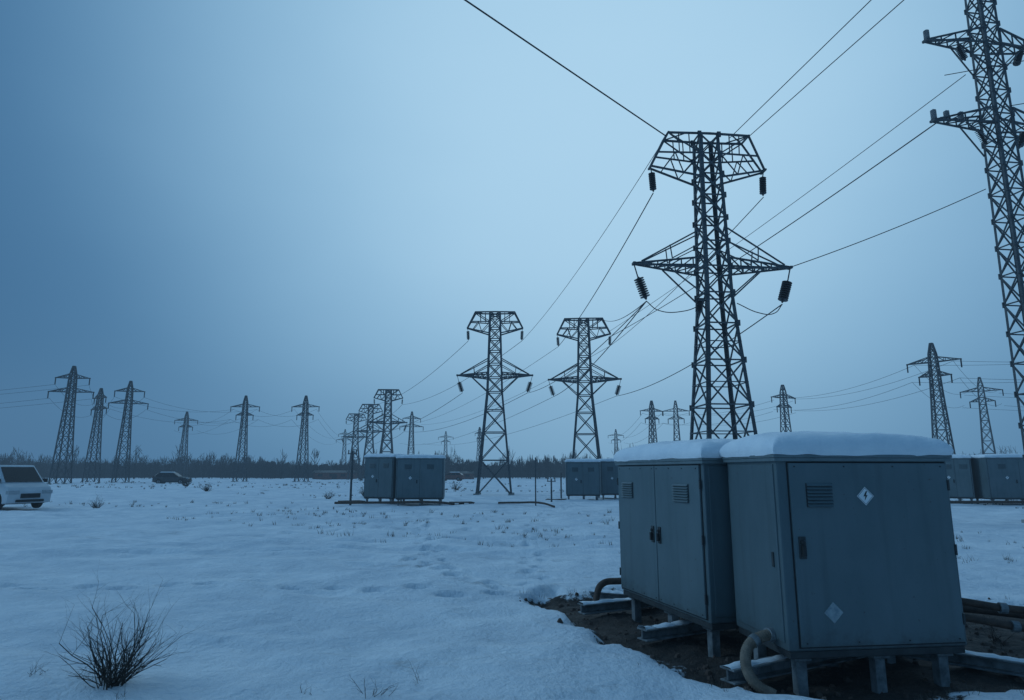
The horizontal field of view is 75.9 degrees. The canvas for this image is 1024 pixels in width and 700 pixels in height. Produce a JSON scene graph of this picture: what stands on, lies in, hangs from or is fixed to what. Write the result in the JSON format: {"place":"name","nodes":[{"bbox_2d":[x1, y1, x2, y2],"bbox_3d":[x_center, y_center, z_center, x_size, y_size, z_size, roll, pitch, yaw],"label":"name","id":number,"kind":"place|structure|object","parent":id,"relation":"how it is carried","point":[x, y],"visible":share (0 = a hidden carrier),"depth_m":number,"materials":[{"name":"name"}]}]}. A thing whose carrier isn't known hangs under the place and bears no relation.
{"place":"outdoors","nodes":[
{"label":"outdoors","id":0,"kind":"place"},
{"bbox_2d":[0,477,1023,699],"bbox_3d":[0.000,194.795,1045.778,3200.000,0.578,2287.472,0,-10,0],"label":"snowy ground","id":1,"kind":"structure","parent":0,"point":[283,607],"depth_m":8.60,"materials":[{"name":"snow"}]},
{"bbox_2d":[0,465,52,508],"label":"parked van","id":2,"kind":"object","parent":1,"relation":"on","point":[22,484],"visible":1,"depth_m":30.59,"materials":[{"name":"white paint"}]},
{"bbox_2d":[27,655,50,676],"bbox_3d":[-3.758,2.512,5.228,0.208,0.181,0.183,-7,-13,33],"label":"dry weed","id":3,"kind":"object","parent":1,"relation":"on","point":[37,669],"visible":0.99,"depth_m":5.19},
{"bbox_2d":[46,366,94,483],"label":"electricity pylon","id":4,"kind":"object","parent":1,"relation":"on","point":[72,373],"visible":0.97,"depth_m":89.77,"materials":[{"name":"metal"}]},
{"bbox_2d":[81,388,107,481],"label":"electricity pylon","id":5,"kind":"object","parent":1,"relation":"on","point":[99,398],"visible":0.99,"depth_m":99.23,"materials":[{"name":"metal"}]},
{"bbox_2d":[88,494,104,507],"bbox_3d":[-20.376,7.330,32.318,0.879,0.945,0.808,-10,-14,42],"label":"bare bush","id":6,"kind":"object","parent":1,"relation":"on","point":[94,505],"visible":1,"depth_m":32.16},
{"bbox_2d":[41,560,202,689],"bbox_3d":[-3.111,2.170,5.221,1.148,1.002,1.320,0,-10,0],"label":"bare bush","id":7,"kind":"object","parent":1,"relation":"on","point":[115,676],"visible":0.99,"depth_m":5.15,"materials":[{"name":"plant"}]},
{"bbox_2d":[108,381,148,482],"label":"electricity pylon","id":8,"kind":"object","parent":1,"relation":"on","point":[128,391],"visible":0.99,"depth_m":97.48,"materials":[{"name":"metal"}]},
{"bbox_2d":[152,472,191,483],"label":"parked car","id":9,"kind":"object","parent":1,"relation":"on","point":[166,477],"visible":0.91,"depth_m":86.82,"materials":[{"name":"paint"}]},
{"bbox_2d":[180,475,190,486],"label":"bare bush","id":10,"kind":"object","parent":1,"relation":"on","point":[187,484],"visible":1,"depth_m":68.56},
{"bbox_2d":[174,411,197,476],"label":"electricity pylon","id":11,"kind":"object","parent":1,"relation":"on","point":[185,420],"visible":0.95,"depth_m":138.86,"materials":[{"name":"metal"}]},
{"bbox_2d":[197,483,211,490],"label":"bare bush","id":12,"kind":"object","parent":1,"relation":"on","point":[206,488],"visible":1,"depth_m":53.71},
{"bbox_2d":[230,395,259,481],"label":"electricity pylon","id":13,"kind":"object","parent":1,"relation":"on","point":[242,415],"visible":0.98,"depth_m":109.15,"materials":[{"name":"metal"}]},
{"bbox_2d":[35,461,565,477],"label":"distant hedge","id":14,"kind":"object","parent":1,"relation":"on","point":[488,475],"visible":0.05,"depth_m":169.18,"materials":[{"name":"brown plant"}]},
{"bbox_2d":[291,395,319,481],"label":"electricity pylon","id":15,"kind":"object","parent":1,"relation":"on","point":[306,416],"visible":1,"depth_m":109.17,"materials":[{"name":"metal"}]},
{"bbox_2d":[323,491,334,498],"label":"bare bush","id":16,"kind":"object","parent":1,"relation":"on","point":[325,496],"visible":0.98,"depth_m":40.96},
{"bbox_2d":[312,470,356,479],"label":"brick shed","id":17,"kind":"structure","parent":1,"relation":"on","point":[329,474],"depth_m":145.70,"materials":[{"name":"brown brick"}]},
{"bbox_2d":[318,474,344,478],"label":"windows and door","id":18,"kind":"structure","parent":17,"relation":"in","point":[334,476],"depth_m":145.61,"materials":[{"name":"black glass"}]},
{"bbox_2d":[337,429,351,463],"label":"electricity pylon","id":19,"kind":"object","parent":1,"relation":"on","point":[343,438],"visible":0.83,"depth_m":197.94,"materials":[{"name":"metal"}]},
{"bbox_2d":[338,500,362,501],"bbox_3d":[-8.635,8.200,35.340,1.200,0.180,1.020,6,-12,-29],"label":"wooden pallet","id":20,"kind":"object","parent":1,"relation":"on","point":[348,500],"visible":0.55,"depth_m":35.59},
{"bbox_2d":[348,450,356,504],"bbox_3d":[-8.350,6.711,34.149,0.500,3.000,0.120,0,-10,0],"label":"marker post","id":21,"kind":"object","parent":1,"relation":"on","point":[351,477],"visible":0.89,"depth_m":34.16,"materials":[{"name":"metal"}]},
{"bbox_2d":[341,413,368,479],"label":"electricity pylon","id":22,"kind":"object","parent":1,"relation":"on","point":[357,434],"visible":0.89,"depth_m":138.70,"materials":[{"name":"metal"}]},
{"bbox_2d":[353,404,385,480],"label":"electricity pylon","id":23,"kind":"object","parent":1,"relation":"on","point":[366,431],"visible":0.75,"depth_m":119.25,"materials":[{"name":"metal"}]},
{"bbox_2d":[349,674,396,698],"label":"bare bush","id":24,"kind":"object","parent":1,"relation":"on","point":[374,689],"visible":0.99,"depth_m":5.02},
{"bbox_2d":[364,453,406,500],"bbox_3d":[-6.819,7.075,35.709,1.908,2.891,1.714,-4,-11,22],"label":"electrical cabinet","id":25,"kind":"object","parent":1,"relation":"on","point":[380,478],"visible":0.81,"depth_m":34.97,"materials":[{"name":"metal"}]},
{"bbox_2d":[367,389,407,453],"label":"electricity pylon","id":26,"kind":"object","parent":1,"relation":"on","point":[391,394],"visible":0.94,"depth_m":97.70,"materials":[{"name":"metal"}]},
{"bbox_2d":[423,393,526,431],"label":"power line","id":27,"kind":"object","parent":26,"relation":"attached to","point":[477,416],"visible":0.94,"depth_m":62.71,"materials":[{"name":"metal"}]},
{"bbox_2d":[334,501,454,504],"bbox_3d":[-5.947,7.740,33.202,6.118,0.252,0.307,0,-10,1],"label":"ground pipe","id":28,"kind":"object","parent":1,"relation":"on","point":[387,502],"visible":0.99,"depth_m":33.12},
{"bbox_2d":[399,411,423,454],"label":"electricity pylon","id":29,"kind":"object","parent":1,"relation":"on","point":[411,416],"visible":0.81,"depth_m":139.08,"materials":[{"name":"metal"}]},
{"bbox_2d":[395,454,445,505],"bbox_3d":[-4.816,6.936,34.729,2.563,2.808,1.619,1,-10,-3],"label":"electrical cabinet","id":30,"kind":"object","parent":1,"relation":"on","point":[420,477],"visible":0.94,"depth_m":34.02,"materials":[{"name":"metal"}]},
{"bbox_2d":[438,431,450,459],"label":"electricity pylon","id":31,"kind":"object","parent":1,"relation":"on","point":[444,441],"visible":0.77,"depth_m":208.05,"materials":[{"name":"metal"}]},
{"bbox_2d":[445,472,464,480],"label":"parked car","id":32,"kind":"object","parent":1,"relation":"on","point":[458,476],"visible":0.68,"depth_m":115.35,"materials":[{"name":"grey paint"}]},
{"bbox_2d":[450,481,462,489],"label":"bare bush","id":33,"kind":"object","parent":1,"relation":"on","point":[455,487],"visible":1,"depth_m":58.68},
{"bbox_2d":[450,471,474,478],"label":"brick shed","id":34,"kind":"structure","parent":1,"relation":"on","point":[469,475],"depth_m":147.11,"materials":[{"name":"brown brick"}]},
{"bbox_2d":[450,501,474,504],"bbox_3d":[-2.652,8.131,34.749,1.200,0.180,1.020,3,-11,-15],"label":"wooden pallet","id":35,"kind":"object","parent":1,"relation":"on","point":[469,502],"visible":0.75,"depth_m":34.38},
{"bbox_2d":[475,427,481,460],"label":"electricity pylon","id":36,"kind":"object","parent":1,"relation":"on","point":[479,437],"visible":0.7,"depth_m":187.97,"materials":[{"name":"metal"}]},
{"bbox_2d":[456,311,532,494],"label":"electricity pylon","id":37,"kind":"object","parent":1,"relation":"on","point":[487,374],"visible":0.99,"depth_m":49.61,"materials":[{"name":"metal"}]},
{"bbox_2d":[370,393,461,431],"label":"power line","id":38,"kind":"object","parent":37,"relation":"attached to","point":[423,417],"visible":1,"depth_m":61.79,"materials":[{"name":"metal"}]},
{"bbox_2d":[374,341,467,404],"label":"power line","id":39,"kind":"object","parent":37,"relation":"attached to","point":[430,374],"visible":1,"depth_m":61.82,"materials":[{"name":"metal"}]},
{"bbox_2d":[403,341,521,404],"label":"power line","id":40,"kind":"object","parent":37,"relation":"attached to","point":[468,377],"visible":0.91,"depth_m":65.02,"materials":[{"name":"metal"}]},
{"bbox_2d":[529,302,644,392],"bbox_3d":[2.905,1.071,36.099,0.032,0.628,27.441,1,-11,-7],"label":"power line","id":41,"kind":"object","parent":37,"relation":"attached to","point":[597,348],"visible":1,"depth_m":28.87,"materials":[{"name":"metal"}]},
{"bbox_2d":[0,442,1020,479],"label":"distant trees","id":42,"kind":"object","parent":1,"relation":"on","point":[547,466],"visible":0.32,"depth_m":154.23,"materials":[{"name":"brown plant"}]},
{"bbox_2d":[498,501,554,507],"bbox_3d":[0.737,7.741,32.978,3.031,0.287,0.285,-4,-11,21],"label":"ground pipe","id":43,"kind":"object","parent":1,"relation":"on","point":[544,503],"visible":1,"depth_m":33.05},
{"bbox_2d":[535,457,535,505],"bbox_3d":[1.200,6.799,33.523,0.065,2.600,0.065,-4,-11,22],"label":"marker post","id":44,"kind":"object","parent":1,"relation":"on","point":[535,480],"visible":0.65,"depth_m":33.52,"materials":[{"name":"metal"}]},
{"bbox_2d":[547,478,555,501],"bbox_3d":[2.200,7.914,36.673,0.500,1.550,0.100,0,-10,0],"label":"marker post","id":45,"kind":"object","parent":1,"relation":"on","point":[551,481],"visible":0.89,"depth_m":36.72,"materials":[{"name":"metal"}]},
{"bbox_2d":[560,473,561,497],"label":"marker post","id":46,"kind":"object","parent":1,"relation":"on","point":[560,485],"visible":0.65,"depth_m":40.13,"materials":[{"name":"metal"}]},
{"bbox_2d":[565,458,600,499],"bbox_3d":[4.247,7.872,39.451,2.108,2.682,1.516,-1,-10,4],"label":"electrical cabinet","id":47,"kind":"object","parent":1,"relation":"on","point":[583,477],"visible":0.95,"depth_m":38.79,"materials":[{"name":"metal"}]},
{"bbox_2d":[548,317,621,458],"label":"electricity pylon","id":48,"kind":"object","parent":1,"relation":"on","point":[591,378],"visible":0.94,"depth_m":51.93,"materials":[{"name":"metal"}]},
{"bbox_2d":[407,396,553,444],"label":"power line","id":49,"kind":"object","parent":48,"relation":"attached to","point":[495,423],"visible":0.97,"depth_m":65.56,"materials":[{"name":"metal"}]},
{"bbox_2d":[417,348,555,422],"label":"power line","id":50,"kind":"object","parent":48,"relation":"attached to","point":[495,387],"visible":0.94,"depth_m":69.25,"materials":[{"name":"metal"}]},
{"bbox_2d":[421,347,607,424],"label":"power line","id":51,"kind":"object","parent":48,"relation":"attached to","point":[514,396],"visible":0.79,"depth_m":76.64,"materials":[{"name":"metal"}]},
{"bbox_2d":[429,396,615,444],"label":"power line","id":52,"kind":"object","parent":48,"relation":"attached to","point":[542,423],"visible":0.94,"depth_m":67.21,"materials":[{"name":"metal"}]},
{"bbox_2d":[612,123,935,335],"bbox_3d":[11.455,-4.558,37.964,0.044,1.788,30.628,3,-11,-14],"label":"power line","id":53,"kind":"object","parent":48,"relation":"attached to","point":[806,213],"visible":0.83,"depth_m":29.11,"materials":[{"name":"metal"}]},
{"bbox_2d":[607,74,965,332],"bbox_3d":[12.193,-5.780,38.370,0.028,3.524,30.752,3,-11,-17],"label":"power line","id":54,"kind":"object","parent":48,"relation":"attached to","point":[826,178],"visible":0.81,"depth_m":29.63,"materials":[{"name":"metal"}]},
{"bbox_2d":[598,458,618,499],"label":"electrical cabinet","id":55,"kind":"object","parent":1,"relation":"on","point":[608,475],"visible":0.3,"depth_m":40.29,"materials":[{"name":"metal"}]},
{"bbox_2d":[589,591,627,598],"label":"skid beam","id":56,"kind":"structure","parent":1,"relation":"on","point":[603,595],"depth_m":9.09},
{"bbox_2d":[589,588,622,593],"bbox_3d":[1.850,3.306,8.898,1.655,0.041,0.119,-5,-12,25],"label":"snow layer","id":57,"kind":"object","parent":56,"relation":"on","point":[609,591],"visible":0.2,"depth_m":9.09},
{"bbox_2d":[577,600,653,614],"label":"skid beam","id":58,"kind":"structure","parent":1,"relation":"on","point":[603,607],"depth_m":8.24,"materials":[{"name":"metal"}]},
{"bbox_2d":[578,598,630,604],"bbox_3d":[1.975,3.227,8.684,2.527,0.039,0.159,5,-12,-27],"label":"snow layer","id":59,"kind":"object","parent":58,"relation":"on","point":[601,601],"visible":0.28,"depth_m":8.23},
{"bbox_2d":[608,429,623,454],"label":"electricity pylon","id":60,"kind":"object","parent":1,"relation":"on","point":[615,438],"visible":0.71,"depth_m":198.32,"materials":[{"name":"metal"}]},
{"bbox_2d":[640,400,663,443],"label":"electricity pylon","id":61,"kind":"object","parent":1,"relation":"on","point":[651,413],"visible":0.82,"depth_m":117.53,"materials":[{"name":"metal"}]},
{"bbox_2d":[613,438,738,657],"bbox_3d":[2.218,2.173,7.555,1.317,2.269,2.104,3,-11,-16],"label":"electrical cabinet","id":62,"kind":"object","parent":1,"relation":"on","point":[674,527],"visible":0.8,"depth_m":6.94,"materials":[{"name":"metal"}]},
{"bbox_2d":[593,578,620,613],"bbox_3d":[1.387,3.118,8.338,0.756,0.415,0.254,0,-10,0],"label":"cable conduit","id":63,"kind":"object","parent":62,"relation":"attached to","point":[601,585],"visible":0.62,"depth_m":8.37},
{"bbox_2d":[662,400,689,440],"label":"electricity pylon","id":64,"kind":"object","parent":1,"relation":"on","point":[674,418],"visible":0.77,"depth_m":117.65,"materials":[{"name":"metal"}]},
{"bbox_2d":[637,623,728,641],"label":"skid beam","id":65,"kind":"structure","parent":1,"relation":"on","point":[663,633],"depth_m":6.96,"materials":[{"name":"metal"}]},
{"bbox_2d":[638,620,692,629],"bbox_3d":[2.275,2.977,7.331,2.103,0.039,0.156,6,-12,-28],"label":"snow layer","id":66,"kind":"object","parent":65,"relation":"on","point":[673,623],"visible":0.34,"depth_m":6.98,"materials":[{"name":"snow"}]},
{"bbox_2d":[632,130,792,439],"bbox_3d":[7.100,-0.917,22.846,5.786,14.100,2.540,1,-10,-5],"label":"electricity pylon","id":67,"kind":"object","parent":1,"relation":"on","point":[699,256],"visible":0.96,"depth_m":23.19,"materials":[{"name":"metal"}]},
{"bbox_2d":[464,0,664,135],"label":"power line","id":68,"kind":"object","parent":67,"relation":"attached to","point":[495,20],"visible":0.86,"depth_m":20.04,"materials":[{"name":"metal"}]},
{"bbox_2d":[522,152,655,340],"bbox_3d":[3.178,-4.231,37.119,0.026,2.222,27.564,2,-11,-10],"label":"power line","id":69,"kind":"object","parent":67,"relation":"attached to","point":[599,239],"visible":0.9,"depth_m":30.99,"materials":[{"name":"metal"}]},
{"bbox_2d":[555,301,645,395],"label":"power line","id":70,"kind":"object","parent":67,"relation":"attached to","point":[606,349],"visible":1,"depth_m":29.59,"materials":[{"name":"metal"}]},
{"bbox_2d":[558,193,653,346],"bbox_3d":[4.376,-2.769,38.017,0.044,0.388,29.555,0,-10,-3],"label":"power line","id":71,"kind":"object","parent":67,"relation":"attached to","point":[613,262],"visible":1,"depth_m":30.16,"materials":[{"name":"metal"}]},
{"bbox_2d":[646,301,705,312],"bbox_3d":[5.612,-1.507,22.463,1.996,0.504,0.193,-2,-11,11],"label":"jumper cable","id":72,"kind":"object","parent":67,"relation":"attached to","point":[669,312],"visible":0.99,"depth_m":22.44,"materials":[{"name":"metal"}]},
{"bbox_2d":[613,197,763,343],"bbox_3d":[8.464,-2.763,38.052,0.032,0.378,28.912,0,-10,-3],"label":"power line","id":73,"kind":"object","parent":67,"relation":"attached to","point":[694,269],"visible":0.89,"depth_m":32.52,"materials":[{"name":"metal"}]},
{"bbox_2d":[618,305,780,395],"bbox_3d":[8.862,1.270,37.311,0.040,0.585,28.850,0,-10,-3],"label":"power line","id":74,"kind":"object","parent":67,"relation":"attached to","point":[711,352],"visible":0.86,"depth_m":30.11,"materials":[{"name":"metal"}]},
{"bbox_2d":[695,299,705,312],"bbox_3d":[6.442,-1.490,22.289,0.511,0.526,0.268,5,-11,-24],"label":"line insulator","id":75,"kind":"object","parent":67,"relation":"attached to","point":[699,306],"visible":1,"depth_m":22.18,"materials":[{"name":"ceramic"}]},
{"bbox_2d":[705,304,707,429],"bbox_3d":[6.448,0.498,21.708,0.074,4.305,0.563,-7,-12,32],"label":"jumper cable","id":76,"kind":"object","parent":67,"relation":"attached to","point":[706,367],"visible":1,"depth_m":21.59,"materials":[{"name":"metal"}]},
{"bbox_2d":[737,303,782,314],"bbox_3d":[8.649,-1.458,22.724,1.996,0.504,0.193,4,-11,-21],"label":"jumper cable","id":77,"kind":"object","parent":67,"relation":"attached to","point":[762,313],"visible":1,"depth_m":22.58,"materials":[{"name":"metal"}]},
{"bbox_2d":[730,0,870,137],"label":"power line","id":78,"kind":"object","parent":67,"relation":"attached to","point":[804,65],"visible":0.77,"depth_m":20.70,"materials":[{"name":"metal"}]},
{"bbox_2d":[750,0,903,135],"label":"power line","id":79,"kind":"object","parent":67,"relation":"attached to","point":[830,64],"visible":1,"depth_m":20.63,"materials":[{"name":"metal"}]},
{"bbox_2d":[793,189,985,266],"bbox_3d":[13.395,-4.340,23.450,7.042,2.776,0.032,-1,-10,4],"label":"power line","id":80,"kind":"object","parent":67,"relation":"attached to","point":[890,229],"visible":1,"depth_m":23.42,"materials":[{"name":"metal"}]},
{"bbox_2d":[740,629,776,693],"bbox_3d":[2.150,2.608,5.528,0.298,0.475,0.602,-9,-14,41],"label":"cable conduit","id":81,"kind":"object","parent":1,"relation":"on","point":[755,683],"visible":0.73,"depth_m":5.40,"materials":[{"name":"plastic"}]},
{"bbox_2d":[519,592,1023,699],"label":"dirt clods","id":82,"kind":"object","parent":1,"relation":"on","point":[709,674],"visible":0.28,"depth_m":6.26,"materials":[{"name":"soil"}]},
{"bbox_2d":[771,385,795,431],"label":"electricity pylon","id":83,"kind":"object","parent":1,"relation":"on","point":[783,389],"visible":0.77,"depth_m":95.88,"materials":[{"name":"metal"}]},
{"bbox_2d":[720,654,865,684],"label":"skid beam","id":84,"kind":"structure","parent":1,"relation":"on","point":[766,670],"depth_m":5.71,"materials":[{"name":"metal"}]},
{"bbox_2d":[723,654,786,669],"bbox_3d":[2.950,2.767,6.125,2.618,0.034,0.159,6,-12,-28],"label":"snow layer","id":85,"kind":"object","parent":84,"relation":"on","point":[734,665],"visible":0.23,"depth_m":5.67,"materials":[{"name":"snow"}]},
{"bbox_2d":[719,431,966,696],"bbox_3d":[2.999,1.890,6.032,1.712,2.273,1.066,1,-11,-7],"label":"electrical cabinet","id":86,"kind":"object","parent":1,"relation":"on","point":[844,544],"visible":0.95,"depth_m":5.60,"materials":[{"name":"metal"}]},
{"bbox_2d":[748,627,776,647],"bbox_3d":[2.133,2.435,5.565,0.288,0.147,0.117,5,-11,-23],"label":"hose clamp","id":87,"kind":"object","parent":86,"relation":"attached to","point":[755,638],"visible":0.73,"depth_m":5.53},
{"bbox_2d":[906,343,962,453],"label":"electricity pylon","id":88,"kind":"object","parent":1,"relation":"on","point":[930,374],"visible":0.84,"depth_m":64.24,"materials":[{"name":"metal"}]},
{"bbox_2d":[774,382,911,409],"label":"power line","id":89,"kind":"object","parent":88,"relation":"attached to","point":[858,400],"visible":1,"depth_m":74.20,"materials":[{"name":"metal"}]},
{"bbox_2d":[798,365,913,397],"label":"power line","id":90,"kind":"object","parent":88,"relation":"attached to","point":[860,385],"visible":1,"depth_m":74.75,"materials":[{"name":"metal"}]},
{"bbox_2d":[810,361,951,398],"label":"power line","id":91,"kind":"object","parent":88,"relation":"attached to","point":[882,385],"visible":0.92,"depth_m":74.78,"materials":[{"name":"metal"}]},
{"bbox_2d":[820,378,958,410],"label":"power line","id":92,"kind":"object","parent":88,"relation":"attached to","point":[886,400],"visible":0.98,"depth_m":75.27,"materials":[{"name":"metal"}]},
{"bbox_2d":[896,651,1023,676],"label":"skid beam","id":93,"kind":"structure","parent":1,"relation":"on","point":[997,665],"depth_m":5.83,"materials":[{"name":"metal"}]},
{"bbox_2d":[965,650,1023,661],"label":"snow layer","id":94,"kind":"object","parent":93,"relation":"on","point":[994,656],"visible":0.39,"depth_m":5.79,"materials":[{"name":"snow"}]},
{"bbox_2d":[946,454,974,503],"bbox_3d":[24.174,7.106,35.724,1.610,2.836,1.717,-7,-13,34],"label":"electrical cabinet","id":95,"kind":"object","parent":1,"relation":"on","point":[959,473],"visible":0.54,"depth_m":34.97,"materials":[{"name":"metal"}]},
{"bbox_2d":[922,0,1023,522],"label":"electricity pylon","id":96,"kind":"object","parent":1,"relation":"on","point":[997,120],"visible":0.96,"depth_m":23.67,"materials":[{"name":"metal"}]},
{"bbox_2d":[944,60,1023,75],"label":"power line","id":97,"kind":"object","parent":96,"relation":"attached to","point":[983,68],"visible":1,"depth_m":23.50,"materials":[{"name":"metal"}]},
{"bbox_2d":[950,103,1023,115],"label":"power line","id":98,"kind":"object","parent":96,"relation":"attached to","point":[986,109],"visible":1,"depth_m":23.06,"materials":[{"name":"metal"}]},
{"bbox_2d":[960,377,1003,453],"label":"electricity pylon","id":99,"kind":"object","parent":1,"relation":"on","point":[980,410],"visible":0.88,"depth_m":89.79,"materials":[{"name":"metal"}]},
{"bbox_2d":[950,500,1023,503],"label":"ground pipe","id":100,"kind":"object","parent":1,"relation":"on","point":[987,501],"visible":0.88,"depth_m":33.13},
{"bbox_2d":[962,598,1023,613],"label":"supply pipe","id":101,"kind":"object","parent":1,"relation":"on","point":[989,605],"visible":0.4,"depth_m":6.15,"materials":[{"name":"metal"}]},
{"bbox_2d":[962,605,1023,618],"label":"supply pipe","id":102,"kind":"object","parent":1,"relation":"on","point":[969,609],"visible":0.18,"depth_m":7.21,"materials":[{"name":"metal"}]},
{"bbox_2d":[965,614,1023,631],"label":"supply pipe","id":103,"kind":"object","parent":1,"relation":"on","point":[989,621],"visible":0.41,"depth_m":6.04,"materials":[{"name":"metal"}]},
{"bbox_2d":[970,454,1023,504],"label":"electrical cabinet","id":104,"kind":"object","parent":1,"relation":"on","point":[998,476],"visible":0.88,"depth_m":33.89,"materials":[{"name":"metal"}]},
{"bbox_2d":[982,615,1016,645],"bbox_3d":[5.143,2.963,6.966,0.415,0.363,0.364,4,-11,-19],"label":"dry weed","id":105,"kind":"object","parent":1,"relation":"on","point":[991,627],"visible":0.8,"depth_m":6.95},
{"bbox_2d":[997,602,1021,632],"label":"pipe couplings","id":106,"kind":"object","parent":1,"relation":"on","point":[1017,627],"visible":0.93,"depth_m":6.05,"materials":[{"name":"metal"}]},
{"bbox_2d":[0,0,1023,465],"label":"sky","id":107,"kind":"structure","parent":0,"point":[206,205],"materials":[{"name":"blue"}]},
{"bbox_2d":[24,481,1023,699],"bbox_3d":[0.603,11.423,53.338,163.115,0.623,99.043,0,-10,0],"label":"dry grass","id":108,"kind":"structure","parent":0,"point":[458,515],"depth_m":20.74,"materials":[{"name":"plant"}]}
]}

